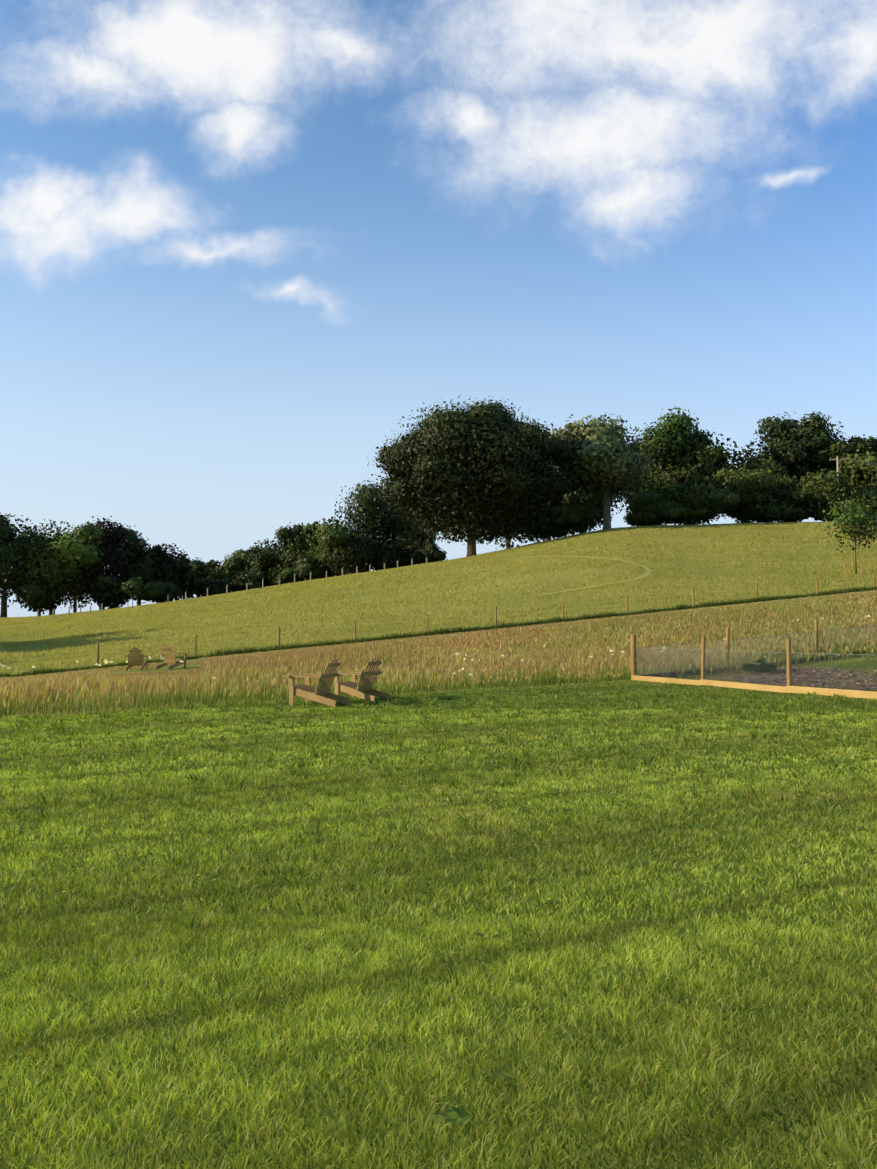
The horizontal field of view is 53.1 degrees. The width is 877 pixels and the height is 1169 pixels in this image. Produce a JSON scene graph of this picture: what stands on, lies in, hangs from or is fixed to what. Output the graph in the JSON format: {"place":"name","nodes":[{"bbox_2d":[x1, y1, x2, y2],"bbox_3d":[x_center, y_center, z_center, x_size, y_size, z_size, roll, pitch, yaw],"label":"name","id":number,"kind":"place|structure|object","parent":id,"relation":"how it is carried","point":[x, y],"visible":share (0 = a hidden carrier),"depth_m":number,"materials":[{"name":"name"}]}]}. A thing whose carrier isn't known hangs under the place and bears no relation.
{"place":"outdoors","nodes":[
{"label":"outdoors","id":0,"kind":"place"},
{"bbox_2d":[0,523,876,1168],"bbox_3d":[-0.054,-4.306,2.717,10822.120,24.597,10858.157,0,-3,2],"label":"ground","id":1,"kind":"structure","parent":0,"point":[558,599],"depth_m":4.56,"materials":[{"name":"green plant"}]},
{"bbox_2d":[0,520,13,555],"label":"tree","id":2,"kind":"object","parent":1,"relation":"on","point":[3,539],"visible":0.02,"depth_m":127.90,"materials":[{"name":"green plant"}]},
{"bbox_2d":[0,513,55,617],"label":"tree","id":3,"kind":"object","parent":1,"relation":"on","point":[9,558],"depth_m":128.32,"materials":[{"name":"green plant"}]},
{"bbox_2d":[9,573,66,615],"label":"bush","id":4,"kind":"object","parent":1,"relation":"on","point":[31,595],"depth_m":128.26,"materials":[{"name":"green plant"}]},
{"bbox_2d":[6,519,108,614],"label":"tree","id":5,"kind":"object","parent":1,"relation":"on","point":[83,553],"depth_m":128.76,"materials":[{"name":"green plant"}]},
{"bbox_2d":[50,571,91,612],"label":"tree","id":6,"kind":"object","parent":1,"relation":"on","point":[72,598],"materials":[{"name":"green plant"}]},
{"bbox_2d":[65,515,143,609],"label":"tree","id":7,"kind":"object","parent":1,"relation":"on","point":[116,533],"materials":[{"name":"green plant"}]},
{"bbox_2d":[81,574,132,608],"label":"bush","id":8,"kind":"object","parent":1,"relation":"on","point":[109,592],"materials":[{"name":"green plant"}]},
{"bbox_2d":[120,577,146,607],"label":"young tree","id":9,"kind":"object","parent":1,"relation":"on","point":[135,585],"depth_m":112.95,"materials":[{"name":"green plant"}]},
{"bbox_2d":[125,647,151,670],"bbox_3d":[-11.600,2.854,33.770,0.878,0.920,1.041,0,-3,-6],"label":"adirondack chair","id":10,"kind":"object","parent":1,"relation":"on","point":[135,660],"visible":0.96,"depth_m":33.62,"materials":[{"name":"brown wood"}]},
{"bbox_2d":[112,527,165,604],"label":"tree","id":11,"kind":"object","parent":1,"relation":"on","point":[145,570],"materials":[{"name":"green plant"}]},
{"bbox_2d":[135,578,180,602],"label":"bush","id":12,"kind":"object","parent":1,"relation":"on","point":[157,590],"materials":[{"name":"green plant"}]},
{"bbox_2d":[149,543,191,601],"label":"tree","id":13,"kind":"object","parent":1,"relation":"on","point":[176,569],"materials":[{"name":"green plant"}]},
{"bbox_2d":[155,644,189,669],"bbox_3d":[-9.962,2.685,32.718,0.905,0.948,1.074,-1,-3,20],"label":"adirondack chair","id":14,"kind":"object","parent":1,"relation":"on","point":[174,662],"visible":1,"depth_m":32.56,"materials":[{"name":"brown wood"}]},
{"bbox_2d":[176,556,210,600],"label":"tree","id":15,"kind":"object","parent":1,"relation":"on","point":[197,571],"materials":[{"name":"green plant"}]},
{"bbox_2d":[194,559,224,597],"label":"tree","id":16,"kind":"object","parent":1,"relation":"on","point":[211,564],"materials":[{"name":"green plant"}]},
{"bbox_2d":[191,577,231,596],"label":"bush","id":17,"kind":"object","parent":1,"relation":"on","point":[214,586],"visible":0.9,"depth_m":145.80,"materials":[{"name":"green plant"}]},
{"bbox_2d":[212,549,250,591],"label":"tree","id":18,"kind":"object","parent":1,"relation":"on","point":[233,562],"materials":[{"name":"green plant"}]},
{"bbox_2d":[37,558,426,620],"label":"fence posts","id":19,"kind":"object","parent":1,"relation":"on","point":[226,590],"visible":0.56,"depth_m":119.99,"materials":[{"name":"plastic"}]},
{"bbox_2d":[225,568,267,591],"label":"bush","id":20,"kind":"object","parent":1,"relation":"on","point":[237,580],"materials":[{"name":"green plant"}]},
{"bbox_2d":[242,538,286,586],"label":"tree","id":21,"kind":"object","parent":1,"relation":"on","point":[262,561],"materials":[{"name":"green plant"}]},
{"bbox_2d":[264,564,301,585],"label":"bush","id":22,"kind":"object","parent":1,"relation":"on","point":[285,575],"visible":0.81,"depth_m":148.60,"materials":[{"name":"green plant"}]},
{"bbox_2d":[268,522,322,569],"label":"tree","id":23,"kind":"object","parent":1,"relation":"on","point":[293,536],"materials":[{"name":"green plant"}]},
{"bbox_2d":[293,552,337,580],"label":"bush","id":24,"kind":"object","parent":1,"relation":"on","point":[304,567],"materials":[{"name":"green plant"}]},
{"bbox_2d":[283,657,349,706],"bbox_3d":[-2.283,1.847,16.786,1.042,0.920,0.878,-1,-3,22],"label":"adirondack chair","id":25,"kind":"object","parent":1,"relation":"on","point":[320,693],"visible":0.96,"depth_m":16.65,"materials":[{"name":"brown wood"}]},
{"bbox_2d":[299,516,353,573],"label":"tree","id":26,"kind":"object","parent":1,"relation":"on","point":[313,533],"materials":[{"name":"green plant"}]},
{"bbox_2d":[318,553,369,575],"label":"tree","id":27,"kind":"object","parent":1,"relation":"on","point":[323,555],"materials":[{"name":"green plant"}]},
{"bbox_2d":[319,526,375,574],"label":"tree","id":28,"kind":"object","parent":1,"relation":"on","point":[357,550],"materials":[{"name":"green plant"}]},
{"bbox_2d":[334,656,389,701],"bbox_3d":[-1.559,1.911,17.884,1.020,0.901,0.860,-2,-3,31],"label":"adirondack chair","id":29,"kind":"object","parent":1,"relation":"on","point":[362,689],"visible":0.9,"depth_m":17.80,"materials":[{"name":"brown wood"}]},
{"bbox_2d":[332,474,410,571],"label":"tree","id":30,"kind":"object","parent":1,"relation":"on","point":[362,506],"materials":[{"name":"green plant"}]},
{"bbox_2d":[368,540,407,570],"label":"bush","id":31,"kind":"object","parent":1,"relation":"on","point":[389,557],"visible":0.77,"depth_m":144.99,"materials":[{"name":"green plant"}]},
{"bbox_2d":[378,502,438,555],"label":"tree","id":32,"kind":"object","parent":1,"relation":"on","point":[407,535],"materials":[{"name":"green plant"}]},
{"bbox_2d":[401,539,447,565],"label":"bush","id":33,"kind":"object","parent":1,"relation":"on","point":[420,552],"visible":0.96,"depth_m":144.22,"materials":[{"name":"green plant"}]},
{"bbox_2d":[0,572,874,670],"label":"field fence","id":34,"kind":"object","parent":1,"relation":"on","point":[355,622],"visible":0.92,"depth_m":47.79,"materials":[{"name":"wood"}]},
{"bbox_2d":[0,657,876,1168],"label":"lawn grass","id":35,"kind":"structure","parent":1,"relation":"on","point":[748,719],"depth_m":4.34,"materials":[{"name":"green plant"}]},
{"bbox_2d":[0,590,876,718],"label":"meadow grass","id":36,"kind":"structure","parent":1,"relation":"on","point":[595,650],"depth_m":27.54,"materials":[{"name":"plant"}]},
{"bbox_2d":[0,521,876,675],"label":"hill","id":37,"kind":"structure","parent":1,"relation":"on","point":[181,605],"depth_m":77.30,"materials":[{"name":"green plant"}]},
{"bbox_2d":[0,585,876,676],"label":"fence fringe grass","id":38,"kind":"structure","parent":1,"relation":"on","point":[432,632],"depth_m":47.98,"materials":[{"name":"green plant"}]},
{"bbox_2d":[367,394,578,556],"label":"oak","id":39,"kind":"object","parent":1,"relation":"on","point":[494,462],"depth_m":103.56,"materials":[{"name":"green plant"}]},
{"bbox_2d":[137,555,869,606],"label":"tree stakes","id":40,"kind":"object","parent":1,"relation":"on","point":[844,569],"visible":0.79,"depth_m":70.84,"materials":[{"name":"wood"}]},
{"bbox_2d":[479,524,532,548],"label":"tree","id":41,"kind":"object","parent":1,"relation":"on","point":[519,538],"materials":[{"name":"green plant"}]},
{"bbox_2d":[515,507,568,541],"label":"hedge bush","id":42,"kind":"object","parent":1,"relation":"on","point":[541,530],"depth_m":117.81,"materials":[{"name":"green plant"}]},
{"bbox_2d":[513,467,599,540],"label":"tree","id":43,"kind":"object","parent":1,"relation":"on","point":[561,500],"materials":[{"name":"green plant"}]},
{"bbox_2d":[539,502,602,535],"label":"hedge bush","id":44,"kind":"object","parent":1,"relation":"on","point":[582,518],"depth_m":117.25,"materials":[{"name":"green plant"}]},
{"bbox_2d":[505,556,650,594],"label":"hill track","id":45,"kind":"structure","parent":1,"relation":"on","point":[648,570],"depth_m":72.96,"materials":[{"name":"green plant"}]},
{"bbox_2d":[582,490,619,530],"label":"tree","id":46,"kind":"object","parent":1,"relation":"on","point":[601,508],"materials":[{"name":"green plant"}]},
{"bbox_2d":[546,414,665,529],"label":"ash","id":47,"kind":"object","parent":1,"relation":"on","point":[593,453],"depth_m":110.54},
{"bbox_2d":[612,440,658,512],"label":"tree","id":48,"kind":"object","parent":1,"relation":"on","point":[625,500],"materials":[{"name":"green plant"}]},
{"bbox_2d":[623,505,667,526],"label":"hedge bush","id":49,"kind":"object","parent":1,"relation":"on","point":[647,517],"visible":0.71,"depth_m":119.77,"materials":[{"name":"green plant"}]},
{"bbox_2d":[625,483,689,524],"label":"hedge bush","id":50,"kind":"object","parent":1,"relation":"on","point":[657,498],"depth_m":119.69,"materials":[{"name":"green plant"}]},
{"bbox_2d":[629,406,743,524],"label":"tree","id":51,"kind":"object","parent":1,"relation":"on","point":[694,449],"depth_m":123.95,"materials":[{"name":"green plant"}]},
{"bbox_2d":[655,500,717,524],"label":"hedge bush","id":52,"kind":"object","parent":1,"relation":"on","point":[677,514],"depth_m":117.54,"materials":[{"name":"green plant"}]},
{"bbox_2d":[673,476,739,524],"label":"hedge bush","id":53,"kind":"object","parent":1,"relation":"on","point":[711,496],"depth_m":116.11,"materials":[{"name":"green plant"}]},
{"bbox_2d":[631,620,818,693],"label":"fence posts","id":54,"kind":"object","parent":1,"relation":"on","point":[634,663],"visible":0.83,"depth_m":24.70,"materials":[{"name":"brown wood"}]},
{"bbox_2d":[697,445,797,522],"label":"tree","id":55,"kind":"object","parent":1,"relation":"on","point":[755,463],"depth_m":123.32,"materials":[{"name":"green plant"}]},
{"bbox_2d":[713,467,782,522],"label":"hedge bush","id":56,"kind":"object","parent":1,"relation":"on","point":[755,485],"depth_m":117.40,"materials":[{"name":"green plant"}]},
{"bbox_2d":[638,650,868,676],"bbox_3d":[13.593,2.204,27.962,17.388,1.310,0.073,1,-3,-22],"label":"wooden border board","id":57,"kind":"object","parent":1,"relation":"on","point":[673,674],"visible":0.25,"depth_m":25.68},
{"bbox_2d":[631,675,876,698],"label":"wooden border board","id":58,"kind":"object","parent":1,"relation":"on","point":[828,691],"visible":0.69,"depth_m":20.30,"materials":[{"name":"brown wood"}]},
{"bbox_2d":[731,501,810,522],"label":"hedge bush","id":59,"kind":"object","parent":1,"relation":"on","point":[780,512],"depth_m":118.40,"materials":[{"name":"green plant"}]},
{"bbox_2d":[767,475,809,522],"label":"hedge bush","id":60,"kind":"object","parent":1,"relation":"on","point":[787,482],"depth_m":119.07,"materials":[{"name":"green plant"}]},
{"bbox_2d":[705,666,876,689],"bbox_3d":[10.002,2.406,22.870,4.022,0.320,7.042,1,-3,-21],"label":"mulch chips","id":61,"kind":"object","parent":1,"relation":"on","point":[813,671],"visible":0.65,"depth_m":23.06,"materials":[{"name":"brown soil"}]},
{"bbox_2d":[738,657,784,671],"bbox_3d":[9.146,2.262,24.831,1.440,0.405,1.329,0,-3,2],"label":"squash plant","id":62,"kind":"object","parent":61,"relation":"on","point":[759,666],"visible":0.88,"depth_m":24.68,"materials":[{"name":"green plant"}]},
{"bbox_2d":[742,411,851,483],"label":"tree","id":63,"kind":"object","parent":1,"relation":"on","point":[790,442],"depth_m":127.93,"materials":[{"name":"green plant"}]},
{"bbox_2d":[785,468,853,521],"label":"hedge bush","id":64,"kind":"object","parent":1,"relation":"on","point":[816,489],"depth_m":116.40,"materials":[{"name":"green plant"}]},
{"bbox_2d":[805,499,876,521],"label":"hedge bush","id":65,"kind":"object","parent":1,"relation":"on","point":[817,516],"visible":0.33,"depth_m":116.34,"materials":[{"name":"green plant"}]},
{"bbox_2d":[807,434,876,485],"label":"tree","id":66,"kind":"object","parent":1,"relation":"on","point":[841,449],"depth_m":127.26,"materials":[{"name":"green plant"}]},
{"bbox_2d":[817,490,876,573],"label":"young tree","id":67,"kind":"object","parent":1,"relation":"on","point":[862,520],"depth_m":70.46,"materials":[{"name":"green plant"}]},
{"bbox_2d":[829,456,876,521],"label":"utility pole","id":68,"kind":"object","parent":1,"relation":"on","point":[837,459],"visible":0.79,"depth_m":116.30,"materials":[{"name":"wood"}]},
{"bbox_2d":[832,447,876,492],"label":"tree","id":69,"kind":"object","parent":1,"relation":"on","point":[864,473],"depth_m":123.02,"materials":[{"name":"green plant"}]},
{"bbox_2d":[845,482,876,510],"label":"tree","id":70,"kind":"object","parent":1,"relation":"on","point":[870,495],"visible":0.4,"depth_m":116.88,"materials":[{"name":"green plant"}]},
{"bbox_2d":[863,473,876,491],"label":"tree","id":71,"kind":"object","parent":1,"relation":"on","point":[874,481],"visible":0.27,"depth_m":121.68,"materials":[{"name":"green plant"}]},
{"bbox_2d":[0,0,876,616],"label":"sky","id":72,"kind":"structure","parent":0,"point":[242,241],"materials":[{"name":"blue"}]},
{"bbox_2d":[635,625,876,693],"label":"wire mesh fence","id":73,"kind":"object","parent":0,"point":[752,651],"visible":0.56,"depth_m":22.91,"materials":[{"name":"grey metal"}]}
]}

